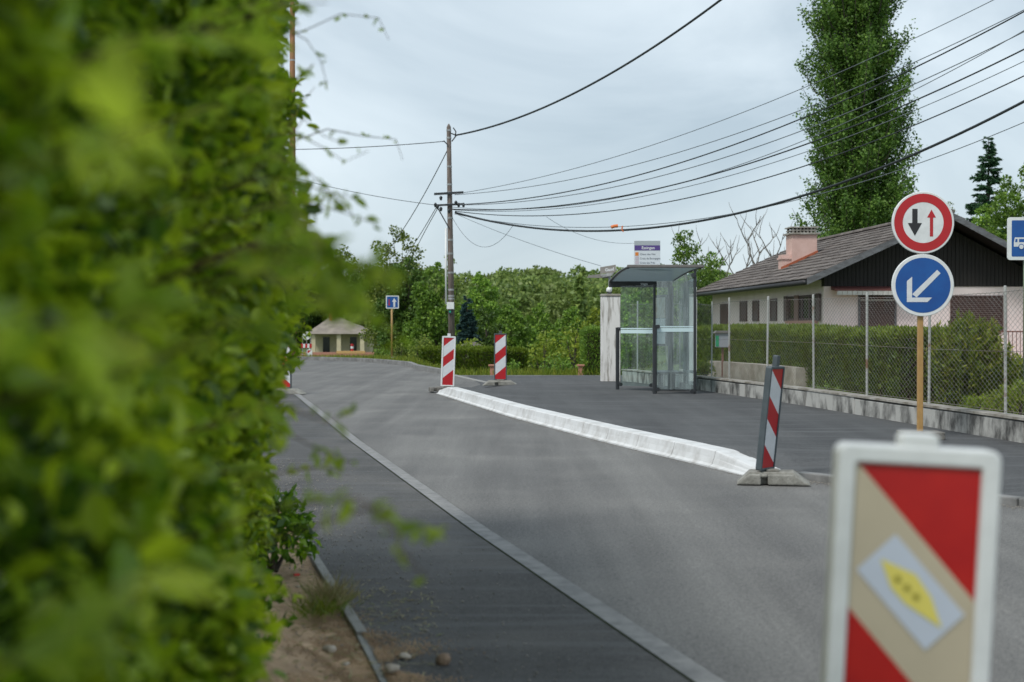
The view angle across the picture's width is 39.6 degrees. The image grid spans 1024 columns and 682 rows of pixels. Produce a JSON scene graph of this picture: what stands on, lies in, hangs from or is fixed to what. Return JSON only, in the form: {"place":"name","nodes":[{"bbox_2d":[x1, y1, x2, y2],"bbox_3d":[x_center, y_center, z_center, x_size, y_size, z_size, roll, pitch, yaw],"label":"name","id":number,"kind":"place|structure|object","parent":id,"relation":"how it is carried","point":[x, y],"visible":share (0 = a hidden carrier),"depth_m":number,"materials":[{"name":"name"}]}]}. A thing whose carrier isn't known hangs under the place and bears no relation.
{"place":"outdoors","nodes":[
{"label":"outdoors","id":0,"kind":"place"},
{"bbox_2d":[255,493,361,681],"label":"soil verge","id":1,"kind":"structure","parent":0,"point":[277,662],"depth_m":6.03,"materials":[{"name":"soil"}]},
{"bbox_2d":[0,0,446,681],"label":"leafy hedge","id":2,"kind":"object","parent":1,"relation":"on","point":[168,256],"visible":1,"depth_m":1.71,"materials":[{"name":"green plant"}]},
{"bbox_2d":[249,547,298,643],"bbox_3d":[-1.121,1.043,5.642,0.576,0.422,1.198,0,1,0],"label":"leafy weed","id":3,"kind":"object","parent":1,"relation":"on","point":[268,604],"visible":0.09,"depth_m":5.59,"materials":[{"name":"green plant"}]},
{"bbox_2d":[264,483,325,572],"bbox_3d":[-1.244,1.002,7.583,0.551,0.464,0.798,0,1,0],"label":"leafy weed","id":4,"kind":"object","parent":1,"relation":"on","point":[289,520],"visible":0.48,"depth_m":7.46,"materials":[{"name":"green plant"}]},
{"bbox_2d":[286,586,354,620],"bbox_3d":[-0.859,1.155,6.372,0.315,0.121,0.563,0,1,0],"label":"grass tuft","id":5,"kind":"object","parent":1,"relation":"on","point":[322,607],"visible":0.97,"depth_m":6.32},
{"bbox_2d":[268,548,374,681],"bbox_3d":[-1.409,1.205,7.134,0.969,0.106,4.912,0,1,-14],"label":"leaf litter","id":6,"kind":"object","parent":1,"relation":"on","point":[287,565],"visible":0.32,"depth_m":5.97,"materials":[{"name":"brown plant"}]},
{"bbox_2d":[272,567,372,613],"bbox_3d":[-0.842,1.129,6.554,0.502,0.170,0.603,0,1,14],"label":"grass tuft","id":7,"kind":"object","parent":1,"relation":"on","point":[319,592],"visible":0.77,"depth_m":6.53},
{"bbox_2d":[322,645,336,653],"bbox_3d":[-0.730,1.228,5.665,0.058,0.032,0.054,0,1,12],"label":"stone","id":8,"kind":"object","parent":1,"relation":"on","point":[330,649],"visible":1,"depth_m":5.65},
{"bbox_2d":[263,603,484,681],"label":"sand grains","id":9,"kind":"object","parent":1,"relation":"on","point":[358,669],"visible":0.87,"depth_m":5.64,"materials":[{"name":"soil"}]},
{"bbox_2d":[384,663,399,672],"bbox_3d":[-0.446,1.215,5.291,0.057,0.036,0.076,0,1,-18],"label":"stone","id":10,"kind":"object","parent":9,"relation":"on","point":[390,668],"visible":1,"depth_m":5.26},
{"bbox_2d":[265,393,1023,681],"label":"gravel","id":11,"kind":"structure","parent":1,"relation":"on","point":[460,662],"depth_m":7.34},
{"bbox_2d":[297,352,373,357],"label":"garden wall","id":12,"kind":"structure","parent":0,"point":[331,353],"depth_m":169.02,"materials":[{"name":"pink brick"}]},
{"bbox_2d":[262,394,690,681],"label":"path","id":13,"kind":"structure","parent":0,"point":[574,630],"depth_m":6.92,"materials":[{"name":"asphalt"}]},
{"bbox_2d":[278,347,306,393],"bbox_3d":[-4.387,0.450,27.504,0.767,1.145,0.379,0,1,10],"label":"striped marker post","id":14,"kind":"object","parent":13,"relation":"on","point":[288,385],"visible":0.24,"depth_m":27.47,"materials":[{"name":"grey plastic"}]},
{"bbox_2d":[311,580,442,679],"bbox_3d":[-0.568,1.231,6.228,0.682,0.013,2.145,0,1,-8],"label":"dry straw","id":15,"kind":"object","parent":13,"relation":"on","point":[351,672],"visible":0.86,"depth_m":5.99,"materials":[{"name":"brown plant"}]},
{"bbox_2d":[435,653,450,665],"bbox_3d":[-0.265,1.224,5.461,0.049,0.056,0.053,0,1,30],"label":"stone","id":16,"kind":"object","parent":13,"relation":"on","point":[442,659],"visible":1,"depth_m":5.45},
{"bbox_2d":[294,394,725,681],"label":"channel strip","id":17,"kind":"object","parent":13,"relation":"on","point":[693,670],"visible":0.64,"depth_m":7.12,"materials":[{"name":"concrete"}]},
{"bbox_2d":[293,314,726,681],"bbox_3d":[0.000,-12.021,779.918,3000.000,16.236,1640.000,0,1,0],"label":"ground","id":18,"kind":"structure","parent":0,"point":[661,358],"depth_m":8.83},
{"bbox_2d":[290,1,296,354],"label":"utility pole","id":19,"kind":"object","parent":18,"relation":"on","point":[292,59],"visible":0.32,"depth_m":51.82,"materials":[{"name":"orange wood"}]},
{"bbox_2d":[301,331,311,355],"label":"barrier sign","id":20,"kind":"object","parent":18,"relation":"on","point":[306,345],"visible":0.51,"depth_m":85.97,"materials":[{"name":"white plastic"}]},
{"bbox_2d":[297,293,326,346],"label":"leafy tree","id":21,"kind":"object","parent":18,"relation":"on","point":[315,319],"visible":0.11,"depth_m":208.13,"materials":[{"name":"green plant"}]},
{"bbox_2d":[266,472,389,681],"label":"path edging","id":22,"kind":"object","parent":18,"relation":"on","point":[354,623],"visible":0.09,"depth_m":6.14,"materials":[{"name":"concrete"}]},
{"bbox_2d":[310,319,373,351],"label":"house","id":23,"kind":"structure","parent":18,"relation":"on","point":[326,337],"depth_m":176.97,"materials":[{"name":"paint"}]},
{"bbox_2d":[323,337,329,351],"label":"door","id":24,"kind":"structure","parent":23,"relation":"in","point":[326,340],"depth_m":176.97,"materials":[{"name":"grey"}]},
{"bbox_2d":[325,244,362,279],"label":"leafy tree","id":25,"kind":"object","parent":18,"relation":"on","point":[348,256],"depth_m":214.55,"materials":[{"name":"green plant"}]},
{"bbox_2d":[336,351,364,355],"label":"plank barrier","id":26,"kind":"object","parent":18,"relation":"on","point":[350,352],"visible":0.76,"depth_m":83.91,"materials":[{"name":"beige wood"}]},
{"bbox_2d":[324,271,390,341],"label":"leafy tree","id":27,"kind":"object","parent":18,"relation":"on","point":[359,280],"visible":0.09,"depth_m":204.02,"materials":[{"name":"green plant"}]},
{"bbox_2d":[386,296,398,357],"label":"priority sign","id":28,"kind":"object","parent":18,"relation":"on","point":[392,302],"visible":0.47,"depth_m":55.94,"materials":[{"name":"blue metal"}]},
{"bbox_2d":[357,225,441,354],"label":"leafy tree","id":29,"kind":"object","parent":18,"relation":"on","point":[380,290],"visible":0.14,"depth_m":91.09,"materials":[{"name":"green plant"}]},
{"bbox_2d":[371,256,429,357],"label":"leafy tree","id":30,"kind":"object","parent":18,"relation":"on","point":[405,311],"visible":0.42,"depth_m":79.31,"materials":[{"name":"green plant"}]},
{"bbox_2d":[389,340,415,357],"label":"garden shrub","id":31,"kind":"object","parent":18,"relation":"on","point":[401,351],"visible":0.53,"depth_m":65.86,"materials":[{"name":"green plant"}]},
{"bbox_2d":[407,332,432,357],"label":"garden shrub","id":32,"kind":"object","parent":18,"relation":"on","point":[420,345],"visible":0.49,"depth_m":63.93,"materials":[{"name":"green plant"}]},
{"bbox_2d":[402,262,458,353],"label":"leafy tree","id":33,"kind":"object","parent":18,"relation":"on","point":[434,308],"visible":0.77,"depth_m":76.53,"materials":[{"name":"green plant"}]},
{"bbox_2d":[434,124,464,367],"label":"utility pole","id":34,"kind":"object","parent":18,"relation":"on","point":[450,254],"visible":0.98,"depth_m":44.89,"materials":[{"name":"brown wood"}]},
{"bbox_2d":[294,141,443,149],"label":"overhead cable","id":35,"kind":"object","parent":34,"relation":"attached to","point":[371,146],"visible":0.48,"depth_m":45.72,"materials":[{"name":"grey plastic"}]},
{"bbox_2d":[383,151,446,256],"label":"overhead cable","id":36,"kind":"object","parent":34,"relation":"attached to","point":[419,202],"visible":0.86,"depth_m":50.38,"materials":[{"name":"grey plastic"}]},
{"bbox_2d":[456,0,721,135],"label":"overhead cable","id":37,"kind":"object","parent":34,"relation":"attached to","point":[649,49],"visible":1,"depth_m":37.23,"materials":[{"name":"grey plastic"}]},
{"bbox_2d":[464,0,992,192],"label":"overhead cable","id":38,"kind":"object","parent":34,"relation":"attached to","point":[755,107],"visible":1,"depth_m":35.21,"materials":[{"name":"rubber"}]},
{"bbox_2d":[452,49,1023,209],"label":"overhead cable","id":39,"kind":"object","parent":34,"relation":"attached to","point":[769,156],"visible":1,"depth_m":34.74,"materials":[{"name":"grey plastic"}]},
{"bbox_2d":[454,10,1023,194],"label":"overhead cable","id":40,"kind":"object","parent":34,"relation":"attached to","point":[769,121],"visible":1,"depth_m":34.68,"materials":[{"name":"grey metal"}]},
{"bbox_2d":[455,100,1023,231],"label":"overhead cable","id":41,"kind":"object","parent":34,"relation":"attached to","point":[881,167],"visible":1,"depth_m":35.64,"materials":[{"name":"grey plastic"}]},
{"bbox_2d":[455,75,1023,215],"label":"overhead cable","id":42,"kind":"object","parent":34,"relation":"attached to","point":[769,176],"visible":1,"depth_m":34.78,"materials":[{"name":"grey plastic"}]},
{"bbox_2d":[455,30,1023,208],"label":"overhead cable","id":43,"kind":"object","parent":34,"relation":"attached to","point":[801,141],"visible":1,"depth_m":33.77,"materials":[{"name":"grey metal"}]},
{"bbox_2d":[456,122,1023,227],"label":"overhead cable","id":44,"kind":"object","parent":34,"relation":"attached to","point":[781,203],"visible":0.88,"depth_m":35.64,"materials":[{"name":"grey metal"}]},
{"bbox_2d":[460,61,1023,211],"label":"overhead cable","id":45,"kind":"object","parent":34,"relation":"attached to","point":[773,162],"visible":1,"depth_m":34.67,"materials":[{"name":"grey metal"}]},
{"bbox_2d":[465,11,1023,204],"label":"overhead cable","id":46,"kind":"object","parent":34,"relation":"attached to","point":[775,128],"visible":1,"depth_m":34.73,"materials":[{"name":"grey plastic"}]},
{"bbox_2d":[470,31,1023,204],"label":"overhead cable","id":47,"kind":"object","parent":34,"relation":"attached to","point":[774,140],"visible":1,"depth_m":34.60,"materials":[{"name":"grey metal"}]},
{"bbox_2d":[436,255,464,307],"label":"leafy tree","id":48,"kind":"object","parent":18,"relation":"on","point":[456,293],"visible":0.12,"depth_m":87.93,"materials":[{"name":"green plant"}]},
{"bbox_2d":[298,353,621,374],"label":"verge grass","id":49,"kind":"structure","parent":18,"relation":"on","point":[519,371],"depth_m":40.31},
{"bbox_2d":[455,296,481,344],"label":"blue spruce","id":50,"kind":"object","parent":18,"relation":"on","point":[467,319],"visible":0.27,"depth_m":65.84,"materials":[{"name":"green plant"}]},
{"bbox_2d":[456,338,483,345],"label":"garden shrub","id":51,"kind":"object","parent":18,"relation":"on","point":[470,343],"visible":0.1,"depth_m":57.98,"materials":[{"name":"green plant"}]},
{"bbox_2d":[418,344,528,374],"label":"clipped hedge","id":52,"kind":"object","parent":18,"relation":"on","point":[474,356],"visible":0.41,"depth_m":47.14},
{"bbox_2d":[454,271,518,338],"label":"leafy tree","id":53,"kind":"object","parent":18,"relation":"on","point":[476,296],"visible":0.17,"depth_m":87.31,"materials":[{"name":"green plant"}]},
{"bbox_2d":[475,307,502,345],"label":"leafy tree","id":54,"kind":"object","parent":18,"relation":"on","point":[488,340],"visible":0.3,"depth_m":69.65,"materials":[{"name":"green plant"}]},
{"bbox_2d":[487,299,542,369],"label":"leafy tree","id":55,"kind":"object","parent":18,"relation":"on","point":[517,321],"visible":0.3,"depth_m":85.78,"materials":[{"name":"green plant"}]},
{"bbox_2d":[507,358,522,373],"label":"garden shrub","id":56,"kind":"object","parent":18,"relation":"on","point":[514,365],"visible":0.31,"depth_m":43.94,"materials":[{"name":"green plant"}]},
{"bbox_2d":[520,300,559,371],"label":"leafy tree","id":57,"kind":"object","parent":18,"relation":"on","point":[545,324],"visible":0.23,"depth_m":107.61,"materials":[{"name":"green plant"}]},
{"bbox_2d":[524,330,564,370],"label":"garden shrub","id":58,"kind":"object","parent":18,"relation":"on","point":[544,349],"visible":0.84,"depth_m":59.86,"materials":[{"name":"green plant"}]},
{"bbox_2d":[539,353,577,374],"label":"garden shrub","id":59,"kind":"object","parent":18,"relation":"on","point":[568,364],"visible":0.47,"depth_m":51.86,"materials":[{"name":"green plant"}]},
{"bbox_2d":[546,306,593,369],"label":"leafy tree","id":60,"kind":"object","parent":18,"relation":"on","point":[570,315],"visible":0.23,"depth_m":105.61,"materials":[{"name":"green plant"}]},
{"bbox_2d":[555,317,585,369],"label":"garden shrub","id":61,"kind":"object","parent":18,"relation":"on","point":[569,353],"visible":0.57,"depth_m":61.87,"materials":[{"name":"green plant"}]},
{"bbox_2d":[576,307,599,364],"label":"leafy tree","id":62,"kind":"object","parent":18,"relation":"on","point":[594,311],"visible":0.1,"depth_m":77.98,"materials":[{"name":"green plant"}]},
{"bbox_2d":[578,324,599,374],"bbox_3d":[2.264,0.481,40.194,0.880,1.909,1.786,0,1,0],"label":"clipped hedge","id":63,"kind":"object","parent":18,"relation":"on","point":[589,343],"visible":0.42,"depth_m":39.54,"materials":[{"name":"green plant"}]},
{"bbox_2d":[620,291,658,374],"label":"leafy tree","id":64,"kind":"object","parent":18,"relation":"on","point":[627,355],"visible":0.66,"depth_m":73.19,"materials":[{"name":"green plant"}]},
{"bbox_2d":[641,230,720,366],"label":"leafy tree","id":65,"kind":"object","parent":18,"relation":"on","point":[680,256],"visible":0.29,"depth_m":59.63,"materials":[{"name":"green plant"}]},
{"bbox_2d":[697,251,725,324],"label":"leafy tree","id":66,"kind":"object","parent":18,"relation":"on","point":[720,262],"visible":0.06,"depth_m":62.03,"materials":[{"name":"green plant"}]},
{"bbox_2d":[672,227,768,283],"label":"dead tree","id":67,"kind":"object","parent":18,"relation":"on","point":[730,246],"visible":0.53,"depth_m":73.79,"materials":[{"name":"wood"}]},
{"bbox_2d":[718,204,792,273],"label":"dead tree","id":68,"kind":"object","parent":18,"relation":"on","point":[775,234],"visible":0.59,"depth_m":72.51,"materials":[{"name":"wood"}]},
{"bbox_2d":[789,0,922,237],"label":"poplar tree","id":69,"kind":"object","parent":18,"relation":"on","point":[852,33],"visible":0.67,"depth_m":83.57,"materials":[{"name":"green plant"}]},
{"bbox_2d":[697,209,1022,361],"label":"pink house","id":70,"kind":"structure","parent":18,"relation":"on","point":[807,263],"depth_m":42.28,"materials":[{"name":"paint"}]},
{"bbox_2d":[720,304,727,324],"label":"door","id":71,"kind":"structure","parent":70,"relation":"in","point":[722,309],"depth_m":55.59,"materials":[{"name":"wood"}]},
{"bbox_2d":[739,301,746,321],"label":"window","id":72,"kind":"structure","parent":70,"relation":"in","point":[740,304],"depth_m":52.45,"materials":[{"name":"brown"}]},
{"bbox_2d":[752,300,758,320],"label":"window","id":73,"kind":"structure","parent":70,"relation":"in","point":[754,313],"depth_m":50.48,"materials":[{"name":"brown"}]},
{"bbox_2d":[770,299,776,320],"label":"window","id":74,"kind":"structure","parent":70,"relation":"in","point":[775,306],"depth_m":47.89,"materials":[{"name":"brown"}]},
{"bbox_2d":[785,294,817,323],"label":"window","id":75,"kind":"structure","parent":70,"relation":"in","point":[808,297],"depth_m":44.15,"materials":[{"name":"grey"}]},
{"bbox_2d":[858,294,896,327],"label":"window","id":76,"kind":"structure","parent":70,"relation":"in","point":[860,297],"depth_m":42.07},
{"bbox_2d":[950,295,1002,330],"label":"window","id":77,"kind":"structure","parent":70,"relation":"in","point":[969,297],"depth_m":42.25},
{"bbox_2d":[965,136,1006,234],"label":"conifer tree","id":78,"kind":"object","parent":18,"relation":"on","point":[991,160],"visible":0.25,"depth_m":94.62,"materials":[{"name":"green plant"}]},
{"bbox_2d":[971,203,1000,235],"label":"leafy tree","id":79,"kind":"object","parent":18,"relation":"on","point":[981,218],"visible":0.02,"depth_m":75.80,"materials":[{"name":"green plant"}]},
{"bbox_2d":[983,163,1023,240],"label":"leafy tree","id":80,"kind":"object","parent":18,"relation":"on","point":[1003,200],"visible":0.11,"depth_m":71.84,"materials":[{"name":"green plant"}]},
{"bbox_2d":[322,263,732,348],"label":"wooded hillside","id":81,"kind":"structure","parent":0,"point":[529,288],"depth_m":249.37,"materials":[{"name":"green plant"}]},
{"bbox_2d":[280,0,1023,280],"label":"sky","id":82,"kind":"structure","parent":0,"point":[466,65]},
{"bbox_2d":[292,360,1023,681],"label":"road","id":83,"kind":"structure","parent":0,"point":[702,566],"depth_m":9.51,"materials":[{"name":"asphalt"}]},
{"bbox_2d":[300,357,440,373],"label":"kerb","id":84,"kind":"object","parent":83,"relation":"on","point":[421,367],"depth_m":51.12,"materials":[{"name":"grey concrete"}]},
{"bbox_2d":[428,333,455,391],"bbox_3d":[-1.288,0.432,28.306,0.685,1.165,0.380,2,0,-8],"label":"striped marker post","id":85,"kind":"object","parent":83,"relation":"on","point":[448,360],"visible":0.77,"depth_m":28.29,"materials":[{"name":"white plastic"}]},
{"bbox_2d":[587,265,615,286],"bbox_3d":[2.128,-0.425,33.912,0.684,2.786,0.430,0,1,0],"label":"street name sign","id":86,"kind":"object","parent":83,"relation":"on","point":[609,270],"visible":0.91,"depth_m":33.94,"materials":[{"name":"metal"}]},
{"bbox_2d":[436,387,778,474],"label":"white kerb","id":87,"kind":"structure","parent":83,"relation":"on","point":[715,457],"depth_m":15.83,"materials":[{"name":"concrete"}]},
{"bbox_2d":[600,294,620,380],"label":"gate pillar","id":88,"kind":"structure","parent":83,"relation":"on","point":[609,313],"depth_m":31.30,"materials":[{"name":"white paint"}]},
{"bbox_2d":[737,355,810,485],"bbox_3d":[2.177,0.650,11.835,0.598,1.066,0.341,0,1,10],"label":"striped marker post","id":89,"kind":"object","parent":83,"relation":"on","point":[765,471],"visible":1,"depth_m":11.76,"materials":[{"name":"red plastic"}]},
{"bbox_2d":[621,369,1023,442],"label":"wall","id":90,"kind":"structure","parent":83,"relation":"on","point":[997,425],"depth_m":18.58,"materials":[{"name":"concrete"}]},
{"bbox_2d":[697,360,715,376],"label":"leafy shrub","id":91,"kind":"object","parent":90,"relation":"on","point":[699,369],"visible":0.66,"depth_m":27.36,"materials":[{"name":"green plant"}]},
{"bbox_2d":[629,286,1023,413],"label":"chain link fence","id":92,"kind":"object","parent":90,"relation":"on","point":[929,330],"visible":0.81,"depth_m":19.16,"materials":[{"name":"metal"}]},
{"bbox_2d":[797,471,1023,507],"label":"kerb","id":93,"kind":"structure","parent":83,"relation":"on","point":[1011,500],"depth_m":11.85,"materials":[{"name":"grey concrete"}]},
{"bbox_2d":[820,432,1001,681],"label":"striped marker post","id":94,"kind":"object","parent":83,"relation":"on","point":[911,557],"visible":1,"depth_m":2.38,"materials":[{"name":"white plastic"}]},
{"bbox_2d":[459,376,1023,496],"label":"pavement","id":95,"kind":"structure","parent":0,"point":[809,438],"depth_m":18.04,"materials":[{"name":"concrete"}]},
{"bbox_2d":[483,331,515,385],"bbox_3d":[-0.234,0.361,29.905,0.767,1.145,0.379,0,1,-3],"label":"striped marker post","id":96,"kind":"object","parent":95,"relation":"on","point":[500,358],"visible":0.98,"depth_m":29.89,"materials":[{"name":"red plastic"}]},
{"bbox_2d":[609,265,703,393],"bbox_3d":[2.637,-0.199,26.399,1.512,2.325,2.560,0,1,0],"label":"bus shelter","id":97,"kind":"object","parent":95,"relation":"on","point":[662,328],"visible":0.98,"depth_m":26.49,"materials":[{"name":"metal"}]},
{"bbox_2d":[634,241,659,264],"bbox_3d":[2.442,-1.564,25.682,0.477,0.500,0.037,0,1,0],"label":"bus stop sign","id":98,"kind":"object","parent":97,"relation":"on","point":[646,252],"visible":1,"depth_m":25.67,"materials":[{"name":"grey"}]},
{"bbox_2d":[891,191,953,439],"bbox_3d":[4.353,-0.238,15.108,0.660,2.692,0.420,0,1,0],"label":"priority sign","id":99,"kind":"object","parent":95,"relation":"on","point":[922,282],"visible":0.96,"depth_m":15.06,"materials":[{"name":"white metal"}]},
{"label":"garden ground","id":100,"kind":"structure","parent":0,"visible":0},
{"bbox_2d":[713,331,730,376],"bbox_3d":[4.239,0.407,28.716,0.350,1.228,0.300,0,1,0],"label":"mailbox","id":101,"kind":"object","parent":100,"relation":"on","point":[725,342],"visible":0.64,"depth_m":28.60,"materials":[{"name":"grey"}]},
{"bbox_2d":[708,361,807,386],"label":"garden wall","id":102,"kind":"structure","parent":100,"relation":"on","point":[762,370],"depth_m":27.00,"materials":[{"name":"beige concrete"}]},
{"bbox_2d":[697,322,841,373],"bbox_3d":[5.574,0.229,31.915,1.283,1.334,7.702,0,1,-8],"label":"clipped hedge","id":103,"kind":"object","parent":100,"relation":"on","point":[733,345],"visible":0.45,"depth_m":31.27,"materials":[{"name":"plant"}]},
{"bbox_2d":[782,323,950,403],"bbox_3d":[5.728,0.301,23.106,1.225,1.213,6.036,0,1,-5],"label":"clipped hedge","id":104,"kind":"object","parent":100,"relation":"on","point":[838,352],"visible":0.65,"depth_m":21.84,"materials":[{"name":"plant"}]},
{"bbox_2d":[923,307,1018,408],"bbox_3d":[5.878,0.256,18.305,1.214,1.406,1.102,0,1,0],"label":"willow shrub","id":105,"kind":"object","parent":100,"relation":"on","point":[954,333],"visible":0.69,"depth_m":18.06,"materials":[{"name":"green plant"}]},
{"bbox_2d":[959,394,998,411],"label":"leafy shrub","id":106,"kind":"object","parent":100,"relation":"on","point":[970,398],"visible":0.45,"depth_m":16.93,"materials":[{"name":"green plant"}]},
{"bbox_2d":[977,378,1023,414],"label":"leafy shrub","id":107,"kind":"object","parent":100,"relation":"on","point":[1013,398],"visible":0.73,"depth_m":16.37,"materials":[{"name":"green plant"}]},
{"bbox_2d":[995,352,1022,411],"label":"willow shrub","id":108,"kind":"object","parent":100,"relation":"on","point":[1017,369],"visible":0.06,"depth_m":18.47,"materials":[{"name":"green plant"}]},
{"bbox_2d":[1007,217,1023,401],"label":"bus sign","id":109,"kind":"object","parent":100,"relation":"on","point":[1015,238],"visible":0.96,"depth_m":17.57,"materials":[{"name":"blue metal"}]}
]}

